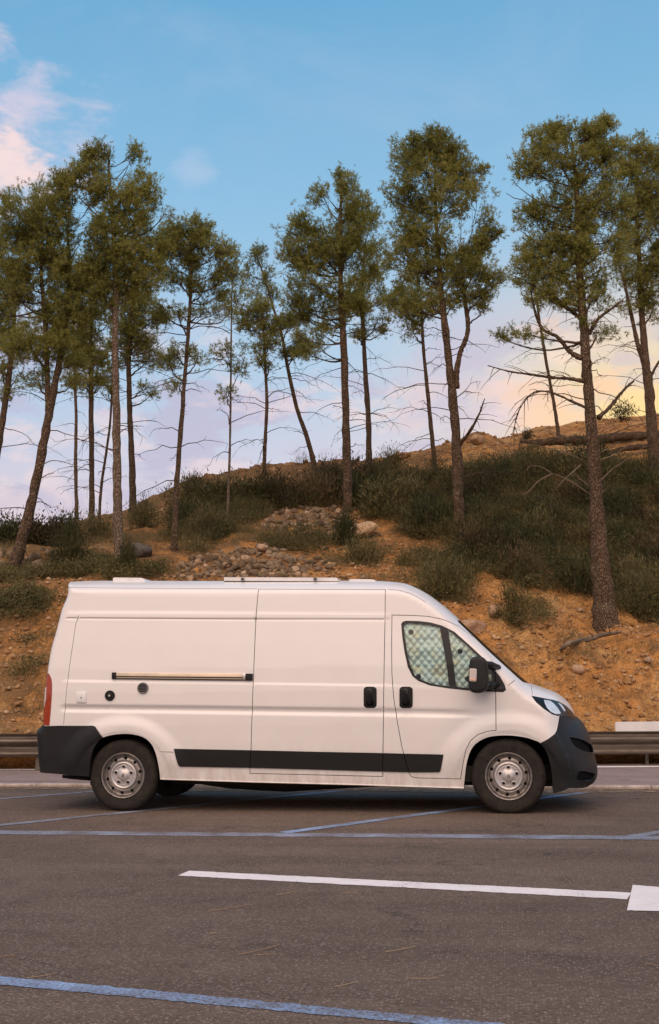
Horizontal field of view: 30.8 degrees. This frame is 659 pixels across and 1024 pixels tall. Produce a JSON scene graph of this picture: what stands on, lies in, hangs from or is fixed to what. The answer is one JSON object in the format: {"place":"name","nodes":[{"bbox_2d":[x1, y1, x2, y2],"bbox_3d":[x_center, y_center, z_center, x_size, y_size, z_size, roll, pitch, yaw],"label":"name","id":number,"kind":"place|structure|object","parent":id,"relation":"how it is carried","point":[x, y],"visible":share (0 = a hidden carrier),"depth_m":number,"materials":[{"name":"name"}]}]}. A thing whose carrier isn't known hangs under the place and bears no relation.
{"place":"outdoors","nodes":[
{"label":"outdoors","id":0,"kind":"place"},
{"bbox_2d":[0,787,658,1023],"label":"parking lot","id":1,"kind":"structure","parent":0,"point":[137,927],"depth_m":6.96,"materials":[{"name":"asphalt"}]},
{"bbox_2d":[0,790,346,825],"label":"parking line","id":2,"kind":"object","parent":1,"relation":"on","point":[164,808],"visible":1,"depth_m":12.89,"materials":[{"name":"blue paint"}]},
{"bbox_2d":[0,976,502,1023],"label":"parking line","id":3,"kind":"object","parent":1,"relation":"on","point":[184,997],"visible":1,"depth_m":4.96,"materials":[{"name":"blue paint"}]},
{"bbox_2d":[37,577,597,813],"bbox_3d":[-0.098,1.986,13.550,6.061,2.579,2.736,-2,-8,8],"label":"panel van","id":4,"kind":"object","parent":1,"relation":"on","point":[174,688],"visible":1,"depth_m":12.63,"materials":[{"name":"white paint"}]},
{"bbox_2d":[0,830,658,839],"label":"parking line","id":5,"kind":"object","parent":1,"relation":"on","point":[338,835],"visible":1,"depth_m":10.48,"materials":[{"name":"blue paint"}]},
{"bbox_2d":[2,891,657,986],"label":"straws","id":6,"kind":"object","parent":1,"relation":"on","point":[279,944],"visible":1,"depth_m":5.84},
{"bbox_2d":[179,871,630,898],"bbox_3d":[0.402,2.453,7.883,3.079,0.001,0.255,-4,-9,20],"label":"arrow marking","id":7,"kind":"object","parent":1,"relation":"on","point":[528,890],"visible":1,"depth_m":7.82,"materials":[{"name":"white paint"}]},
{"bbox_2d":[281,792,582,832],"bbox_3d":[1.330,3.122,12.542,0.156,0.001,5.118,-8,-11,42],"label":"parking line","id":8,"kind":"object","parent":1,"relation":"on","point":[367,821],"visible":0.8,"depth_m":11.82,"materials":[{"name":"blue paint"}]},
{"bbox_2d":[627,885,658,910],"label":"arrow marking","id":9,"kind":"object","parent":1,"relation":"on","point":[644,898],"visible":1,"depth_m":7.25,"materials":[{"name":"white paint"}]},
{"bbox_2d":[0,413,658,733],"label":"hillside","id":10,"kind":"structure","parent":0,"point":[649,684],"depth_m":23.98,"materials":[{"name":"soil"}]},
{"bbox_2d":[0,506,38,546],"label":"bramble","id":11,"kind":"object","parent":10,"relation":"on","point":[8,531],"visible":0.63,"depth_m":29.80,"materials":[{"name":"plant"}]},
{"bbox_2d":[0,547,54,568],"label":"dry stone wall","id":12,"kind":"structure","parent":10,"relation":"on","point":[34,556],"depth_m":27.76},
{"bbox_2d":[0,214,68,459],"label":"pine tree","id":13,"kind":"object","parent":10,"relation":"on","point":[6,382],"visible":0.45,"depth_m":32.33,"materials":[{"name":"green plant"}]},
{"bbox_2d":[17,509,69,546],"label":"bramble","id":14,"kind":"object","parent":10,"relation":"on","point":[41,532],"visible":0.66,"depth_m":29.95,"materials":[{"name":"plant"}]},
{"bbox_2d":[0,156,111,567],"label":"pine tree","id":15,"kind":"object","parent":10,"relation":"on","point":[32,224],"visible":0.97,"depth_m":27.74,"materials":[{"name":"green plant"}]},
{"bbox_2d":[41,502,83,539],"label":"bramble","id":16,"kind":"object","parent":10,"relation":"on","point":[60,519],"visible":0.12,"depth_m":31.95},
{"bbox_2d":[39,503,94,565],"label":"cypress shrub","id":17,"kind":"object","parent":10,"relation":"on","point":[76,536],"visible":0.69,"depth_m":27.68,"materials":[{"name":"plant"}]},
{"bbox_2d":[44,320,111,520],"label":"pine tree","id":18,"kind":"object","parent":10,"relation":"on","point":[75,479],"visible":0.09,"depth_m":46.81,"materials":[{"name":"green plant"}]},
{"bbox_2d":[55,355,130,517],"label":"pine tree","id":19,"kind":"object","parent":10,"relation":"on","point":[107,443],"visible":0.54,"depth_m":36.51,"materials":[{"name":"green plant"}]},
{"bbox_2d":[72,501,124,540],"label":"bramble","id":20,"kind":"object","parent":10,"relation":"on","point":[101,523],"visible":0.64,"depth_m":31.00,"materials":[{"name":"plant"}]},
{"bbox_2d":[55,245,161,530],"bbox_3d":[-6.538,-3.397,34.298,2.845,8.680,2.144,5,-10,-32],"label":"pine tree","id":21,"kind":"object","parent":10,"relation":"on","point":[91,350],"visible":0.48,"depth_m":33.98,"materials":[{"name":"green plant"}]},
{"bbox_2d":[46,133,182,559],"bbox_3d":[-5.105,-3.651,27.663,3.214,10.743,1.928,-2,-8,8],"label":"pine tree","id":22,"kind":"object","parent":10,"relation":"on","point":[127,248],"visible":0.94,"depth_m":27.82,"materials":[{"name":"green plant"}]},
{"bbox_2d":[109,530,139,574],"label":"cypress shrub","id":23,"kind":"object","parent":10,"relation":"on","point":[126,552],"visible":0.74,"depth_m":26.41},
{"bbox_2d":[76,273,179,513],"bbox_3d":[-6.021,-3.660,36.984,2.958,8.181,2.311,-7,-11,40],"label":"pine tree","id":24,"kind":"object","parent":10,"relation":"on","point":[130,329],"visible":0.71,"depth_m":36.96,"materials":[{"name":"green plant"}]},
{"bbox_2d":[131,543,151,557],"bbox_3d":[-4.479,0.938,28.407,0.475,0.398,0.662,7,-11,-41],"label":"boulder","id":25,"kind":"object","parent":10,"relation":"on","point":[142,550],"visible":0.77,"depth_m":28.21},
{"bbox_2d":[122,489,169,530],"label":"bush","id":26,"kind":"object","parent":10,"relation":"on","point":[142,519],"visible":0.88,"depth_m":31.82,"materials":[{"name":"plant"}]},
{"bbox_2d":[99,208,258,551],"bbox_3d":[-3.711,-3.177,29.349,4.252,8.980,1.629,-2,-8,8],"label":"pine tree","id":27,"kind":"object","parent":10,"relation":"on","point":[188,245],"visible":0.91,"depth_m":29.55,"materials":[{"name":"green plant"}]},
{"bbox_2d":[153,470,215,515],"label":"heath bush","id":28,"kind":"object","parent":10,"relation":"on","point":[184,488],"visible":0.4,"depth_m":33.19,"materials":[{"name":"plant"}]},
{"bbox_2d":[166,492,213,521],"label":"heath bush","id":29,"kind":"object","parent":10,"relation":"on","point":[189,507],"visible":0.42,"depth_m":31.48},
{"bbox_2d":[179,467,212,500],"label":"bush","id":30,"kind":"object","parent":10,"relation":"on","point":[193,481],"visible":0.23,"depth_m":34.26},
{"bbox_2d":[178,495,238,539],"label":"bush","id":31,"kind":"object","parent":10,"relation":"on","point":[204,518],"visible":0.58,"depth_m":30.09,"materials":[{"name":"green plant"}]},
{"bbox_2d":[185,503,243,537],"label":"heath bush","id":32,"kind":"object","parent":10,"relation":"on","point":[204,512],"visible":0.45,"depth_m":30.24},
{"bbox_2d":[186,468,259,503],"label":"heath bush","id":33,"kind":"object","parent":10,"relation":"on","point":[232,486],"visible":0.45,"depth_m":33.05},
{"bbox_2d":[189,468,257,505],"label":"heath bush","id":34,"kind":"object","parent":10,"relation":"on","point":[221,484],"visible":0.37,"depth_m":33.16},
{"bbox_2d":[185,275,286,517],"bbox_3d":[-2.498,-2.865,31.373,2.813,7.157,1.809,-3,-9,19],"label":"pine tree","id":35,"kind":"object","parent":10,"relation":"on","point":[229,353],"visible":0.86,"depth_m":31.66,"materials":[{"name":"green plant"}]},
{"bbox_2d":[175,543,312,580],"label":"dry stone wall","id":36,"kind":"structure","parent":10,"relation":"on","point":[264,566],"depth_m":27.42,"materials":[{"name":"stone"}]},
{"bbox_2d":[238,469,294,506],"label":"heath bush","id":37,"kind":"object","parent":10,"relation":"on","point":[257,484],"visible":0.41,"depth_m":33.45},
{"bbox_2d":[211,293,322,479],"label":"pine tree","id":38,"kind":"object","parent":10,"relation":"on","point":[270,331],"visible":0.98,"depth_m":37.22,"materials":[{"name":"green plant"}]},
{"bbox_2d":[240,460,298,504],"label":"heath bush","id":39,"kind":"object","parent":10,"relation":"on","point":[264,472],"visible":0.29,"depth_m":33.69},
{"bbox_2d":[168,505,382,579],"bbox_3d":[-0.817,0.667,29.951,4.676,2.835,7.945,-2,-8,8],"label":"rubble","id":40,"kind":"object","parent":10,"relation":"on","point":[312,561],"visible":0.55,"depth_m":28.35,"materials":[{"name":"stone"}]},
{"bbox_2d":[241,467,319,509],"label":"heath bush","id":41,"kind":"object","parent":10,"relation":"on","point":[285,489],"visible":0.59,"depth_m":33.24,"materials":[{"name":"plant"}]},
{"bbox_2d":[0,537,568,678],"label":"undergrowth","id":42,"kind":"object","parent":10,"relation":"on","point":[15,597],"visible":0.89,"depth_m":25.82,"materials":[{"name":"plant"}]},
{"bbox_2d":[237,237,340,473],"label":"pine tree","id":43,"kind":"object","parent":10,"relation":"on","point":[255,252],"visible":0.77,"depth_m":38.19,"materials":[{"name":"green plant"}]},
{"bbox_2d":[259,505,341,539],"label":"dry stone wall","id":44,"kind":"structure","parent":10,"relation":"on","point":[324,517],"depth_m":32.07,"materials":[{"name":"stone"}]},
{"bbox_2d":[290,455,342,506],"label":"heath bush","id":45,"kind":"object","parent":10,"relation":"on","point":[324,486],"visible":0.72,"depth_m":33.94,"materials":[{"name":"plant"}]},
{"bbox_2d":[309,453,342,483],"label":"bush","id":46,"kind":"object","parent":10,"relation":"on","point":[330,460],"visible":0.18,"depth_m":35.60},
{"bbox_2d":[0,457,656,614],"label":"dry grass","id":47,"kind":"structure","parent":10,"relation":"on","point":[158,533],"depth_m":29.48,"materials":[{"name":"plant"}]},
{"bbox_2d":[0,538,658,733],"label":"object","id":48,"kind":"object","parent":10,"relation":"on","point":[499,647],"visible":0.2,"depth_m":23.06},
{"bbox_2d":[269,161,409,513],"bbox_3d":[0.209,-4.896,33.678,3.768,10.670,2.465,3,-9,-22],"label":"pine tree","id":49,"kind":"object","parent":10,"relation":"on","point":[337,250],"visible":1,"depth_m":33.82,"materials":[{"name":"green plant"}]},
{"bbox_2d":[304,444,381,494],"bbox_3d":[0.643,-1.136,35.271,2.651,1.642,2.488,-2,-8,8],"label":"heath bush","id":50,"kind":"object","parent":10,"relation":"on","point":[353,460],"visible":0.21,"depth_m":34.97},
{"bbox_2d":[330,503,362,547],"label":"bush","id":51,"kind":"object","parent":10,"relation":"on","point":[343,524],"visible":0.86,"depth_m":29.71,"materials":[{"name":"plant"}]},
{"bbox_2d":[319,200,403,466],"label":"pine tree","id":52,"kind":"object","parent":10,"relation":"on","point":[361,338],"visible":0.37,"depth_m":38.20,"materials":[{"name":"green plant"}]},
{"bbox_2d":[331,518,396,565],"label":"bush","id":53,"kind":"object","parent":10,"relation":"on","point":[364,551],"visible":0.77,"depth_m":28.41,"materials":[{"name":"plant"}]},
{"bbox_2d":[350,521,377,538],"bbox_3d":[0.851,0.471,30.822,0.867,0.510,1.029,-8,-11,41],"label":"boulder","id":54,"kind":"object","parent":10,"relation":"on","point":[366,525],"visible":0.48,"depth_m":30.51,"materials":[{"name":"stone"}]},
{"bbox_2d":[338,463,392,508],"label":"heath bush","id":55,"kind":"object","parent":10,"relation":"on","point":[355,486],"visible":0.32,"depth_m":33.66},
{"bbox_2d":[356,452,397,485],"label":"heath bush","id":56,"kind":"object","parent":10,"relation":"on","point":[371,472],"visible":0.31,"depth_m":34.77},
{"bbox_2d":[342,468,420,518],"bbox_3d":[1.733,-0.459,32.969,3.141,1.525,1.578,7,-11,-43],"label":"heath bush","id":57,"kind":"object","parent":10,"relation":"on","point":[382,488],"visible":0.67,"depth_m":32.47,"materials":[{"name":"plant"}]},
{"bbox_2d":[369,440,412,469],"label":"bush","id":58,"kind":"object","parent":10,"relation":"on","point":[391,457],"visible":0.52,"depth_m":37.36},
{"bbox_2d":[371,453,431,484],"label":"heath bush","id":59,"kind":"object","parent":10,"relation":"on","point":[396,473],"visible":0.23,"depth_m":34.58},
{"bbox_2d":[390,543,416,567],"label":"bush","id":60,"kind":"object","parent":10,"relation":"on","point":[400,559],"visible":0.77,"depth_m":28.00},
{"bbox_2d":[155,439,658,626],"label":"undergrowth","id":61,"kind":"object","parent":10,"relation":"on","point":[557,562],"visible":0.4,"depth_m":30.19,"materials":[{"name":"plant"}]},
{"bbox_2d":[392,470,427,506],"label":"heath bush","id":62,"kind":"object","parent":10,"relation":"on","point":[414,483],"visible":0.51,"depth_m":33.00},
{"bbox_2d":[161,417,658,500],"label":"ridge stones","id":63,"kind":"object","parent":10,"relation":"on","point":[484,447],"visible":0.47,"depth_m":39.49,"materials":[{"name":"stone"}]},
{"bbox_2d":[365,273,464,467],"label":"pine tree","id":64,"kind":"object","parent":10,"relation":"on","point":[416,323],"visible":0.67,"depth_m":36.80,"materials":[{"name":"green plant"}]},
{"bbox_2d":[400,486,467,531],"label":"heath bush","id":65,"kind":"object","parent":10,"relation":"on","point":[412,506],"visible":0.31,"depth_m":30.53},
{"bbox_2d":[394,489,478,539],"bbox_3d":[2.583,0.125,30.500,2.733,1.414,2.245,-2,-8,8],"label":"heath bush","id":66,"kind":"object","parent":10,"relation":"on","point":[446,506],"visible":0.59,"depth_m":30.11,"materials":[{"name":"plant"}]},
{"bbox_2d":[406,540,488,603],"bbox_3d":[2.389,1.296,25.009,1.770,1.514,1.606,1,-8,-9],"label":"bush","id":67,"kind":"object","parent":10,"relation":"on","point":[441,577],"visible":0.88,"depth_m":24.78,"materials":[{"name":"plant"}]},
{"bbox_2d":[376,120,529,538],"bbox_3d":[3.081,-4.684,30.662,3.495,11.475,2.623,-6,-10,31],"label":"pine tree","id":68,"kind":"object","parent":10,"relation":"on","point":[455,262],"visible":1,"depth_m":30.86,"materials":[{"name":"green plant"}]},
{"bbox_2d":[437,457,495,485],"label":"heath bush","id":69,"kind":"object","parent":10,"relation":"on","point":[468,466],"visible":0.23,"depth_m":33.56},
{"bbox_2d":[443,507,503,542],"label":"heath bush","id":70,"kind":"object","parent":10,"relation":"on","point":[454,520],"visible":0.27,"depth_m":29.31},
{"bbox_2d":[461,619,485,634],"bbox_3d":[2.764,2.300,23.432,0.610,0.402,0.441,-3,-9,19],"label":"boulder","id":71,"kind":"object","parent":10,"relation":"on","point":[475,627],"visible":0.51,"depth_m":23.28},
{"bbox_2d":[446,513,504,560],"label":"heath bush","id":72,"kind":"object","parent":10,"relation":"on","point":[473,532],"visible":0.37,"depth_m":27.62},
{"bbox_2d":[440,460,511,503],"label":"heath bush","id":73,"kind":"object","parent":10,"relation":"on","point":[476,479],"visible":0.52,"depth_m":32.37,"materials":[{"name":"plant"}]},
{"bbox_2d":[446,511,520,561],"bbox_3d":[3.596,0.616,27.980,1.878,1.343,1.848,-2,-8,8],"label":"heath bush","id":74,"kind":"object","parent":10,"relation":"on","point":[482,529],"visible":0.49,"depth_m":27.68,"materials":[{"name":"plant"}]},
{"bbox_2d":[471,449,530,491],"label":"heath bush","id":75,"kind":"object","parent":10,"relation":"on","point":[507,467],"visible":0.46,"depth_m":33.13,"materials":[{"name":"plant"}]},
{"bbox_2d":[487,576,542,630],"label":"bush","id":76,"kind":"object","parent":10,"relation":"on","point":[509,611],"visible":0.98,"depth_m":23.54,"materials":[{"name":"plant"}]},
{"bbox_2d":[489,530,554,583],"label":"heath bush","id":77,"kind":"object","parent":10,"relation":"on","point":[518,552],"visible":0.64,"depth_m":26.36,"materials":[{"name":"plant"}]},
{"bbox_2d":[494,439,550,482],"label":"heath bush","id":78,"kind":"object","parent":10,"relation":"on","point":[527,456],"visible":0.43,"depth_m":33.68,"materials":[{"name":"plant"}]},
{"bbox_2d":[515,506,557,543],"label":"heath bush","id":79,"kind":"object","parent":10,"relation":"on","point":[531,523],"visible":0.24,"depth_m":28.80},
{"bbox_2d":[512,518,565,550],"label":"heath bush","id":80,"kind":"object","parent":10,"relation":"on","point":[547,533],"visible":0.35,"depth_m":28.14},
{"bbox_2d":[513,499,571,543],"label":"heath bush","id":81,"kind":"object","parent":10,"relation":"on","point":[539,515],"visible":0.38,"depth_m":28.92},
{"bbox_2d":[510,485,585,531],"bbox_3d":[5.553,-0.031,30.492,1.881,1.408,1.976,3,-9,-23],"label":"heath bush","id":82,"kind":"object","parent":10,"relation":"on","point":[539,498],"visible":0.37,"depth_m":30.11,"materials":[{"name":"plant"}]},
{"bbox_2d":[509,271,604,435],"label":"pine tree","id":83,"kind":"object","parent":10,"relation":"on","point":[517,282],"visible":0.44,"depth_m":39.66,"materials":[{"name":"green plant"}]},
{"bbox_2d":[479,109,654,632],"bbox_3d":[5.165,-3.043,25.005,3.768,11.578,2.419,0,-8,-3],"label":"pine tree","id":84,"kind":"object","parent":10,"relation":"on","point":[582,252],"visible":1,"depth_m":25.35,"materials":[{"name":"green plant"}]},
{"bbox_2d":[546,554,592,592],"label":"heath bush","id":85,"kind":"object","parent":10,"relation":"on","point":[572,578],"visible":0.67,"depth_m":26.01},
{"bbox_2d":[562,553,590,592],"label":"heath bush","id":86,"kind":"object","parent":10,"relation":"on","point":[584,567],"visible":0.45,"depth_m":26.07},
{"bbox_2d":[552,467,613,506],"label":"heath bush","id":87,"kind":"object","parent":10,"relation":"on","point":[572,488],"visible":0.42,"depth_m":32.00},
{"bbox_2d":[548,626,621,655],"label":"fallen branch","id":88,"kind":"object","parent":10,"relation":"on","point":[570,643],"visible":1,"depth_m":23.08,"materials":[{"name":"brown wood"}]},
{"bbox_2d":[547,439,627,487],"bbox_3d":[7.243,-1.116,33.589,2.476,1.596,2.435,2,-9,-18],"label":"heath bush","id":89,"kind":"object","parent":10,"relation":"on","point":[585,467],"visible":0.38,"depth_m":33.40,"materials":[{"name":"plant"}]},
{"bbox_2d":[520,430,658,446],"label":"fallen tree","id":90,"kind":"object","parent":10,"relation":"on","point":[640,435],"visible":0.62,"depth_m":38.32,"materials":[{"name":"wood"}]},
{"bbox_2d":[553,473,626,512],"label":"heath bush","id":91,"kind":"object","parent":10,"relation":"on","point":[587,488],"visible":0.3,"depth_m":31.67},
{"bbox_2d":[559,519,624,550],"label":"heath bush","id":92,"kind":"object","parent":10,"relation":"on","point":[582,527],"visible":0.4,"depth_m":29.00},
{"bbox_2d":[550,429,637,476],"bbox_3d":[7.401,-1.585,34.775,3.030,1.655,2.467,-2,-8,8],"label":"heath bush","id":93,"kind":"object","parent":10,"relation":"on","point":[602,447],"visible":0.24,"depth_m":34.36,"materials":[{"name":"plant"}]},
{"bbox_2d":[580,481,637,519],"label":"heath bush","id":94,"kind":"object","parent":10,"relation":"on","point":[621,498],"visible":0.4,"depth_m":31.11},
{"bbox_2d":[583,510,653,551],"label":"heath bush","id":95,"kind":"object","parent":10,"relation":"on","point":[609,526],"visible":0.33,"depth_m":29.26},
{"bbox_2d":[606,397,640,422],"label":"bush","id":96,"kind":"object","parent":10,"relation":"on","point":[616,410],"visible":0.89,"depth_m":42.64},
{"bbox_2d":[595,128,658,470],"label":"pine tree","id":97,"kind":"object","parent":10,"relation":"on","point":[641,275],"visible":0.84,"depth_m":35.93,"materials":[{"name":"green plant"}]},
{"bbox_2d":[607,502,654,525],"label":"heath bush","id":98,"kind":"object","parent":10,"relation":"on","point":[638,512],"visible":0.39,"depth_m":30.97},
{"bbox_2d":[612,550,653,578],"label":"heath bush","id":99,"kind":"object","parent":10,"relation":"on","point":[627,562],"visible":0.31,"depth_m":26.81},
{"bbox_2d":[610,515,658,559],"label":"heath bush","id":100,"kind":"object","parent":10,"relation":"on","point":[650,539],"visible":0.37,"depth_m":28.42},
{"bbox_2d":[615,543,658,619],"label":"bush","id":101,"kind":"object","parent":10,"relation":"on","point":[646,589],"visible":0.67,"depth_m":25.41,"materials":[{"name":"plant"}]},
{"bbox_2d":[616,448,658,478],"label":"heath bush","id":102,"kind":"object","parent":10,"relation":"on","point":[647,464],"visible":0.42,"depth_m":34.07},
{"bbox_2d":[616,538,658,569],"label":"heath bush","id":103,"kind":"object","parent":10,"relation":"on","point":[643,552],"visible":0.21,"depth_m":27.92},
{"bbox_2d":[623,462,658,494],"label":"heath bush","id":104,"kind":"object","parent":10,"relation":"on","point":[649,475],"visible":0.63,"depth_m":33.28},
{"bbox_2d":[0,762,658,785],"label":"road","id":105,"kind":"structure","parent":0,"point":[649,776],"depth_m":17.35,"materials":[{"name":"asphalt"}]},
{"bbox_2d":[0,783,658,788],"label":"kerb","id":106,"kind":"structure","parent":105,"relation":"on","point":[200,785],"depth_m":15.63,"materials":[{"name":"concrete"}]},
{"bbox_2d":[0,754,658,768],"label":"verge","id":107,"kind":"structure","parent":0,"point":[15,762],"depth_m":19.68,"materials":[{"name":"soil"}]},
{"bbox_2d":[0,731,658,770],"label":"guardrail","id":108,"kind":"object","parent":107,"relation":"on","point":[603,742],"visible":0.28,"depth_m":18.97,"materials":[{"name":"metal"}]},
{"bbox_2d":[615,721,658,763],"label":"white board","id":109,"kind":"object","parent":107,"relation":"on","point":[638,726],"visible":0.47,"depth_m":19.30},
{"bbox_2d":[0,786,658,792],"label":"blown sand","id":110,"kind":"structure","parent":0,"point":[389,788],"depth_m":14.97,"materials":[{"name":"sand"}]},
{"bbox_2d":[0,0,658,523],"label":"sky","id":111,"kind":"structure","parent":0,"point":[241,105],"materials":[{"name":"blue"}]},
{"bbox_2d":[602,441,658,454],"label":"fallen tree","id":112,"kind":"object","parent":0,"point":[634,447],"visible":0.45,"depth_m":36.54,"materials":[{"name":"wood"}]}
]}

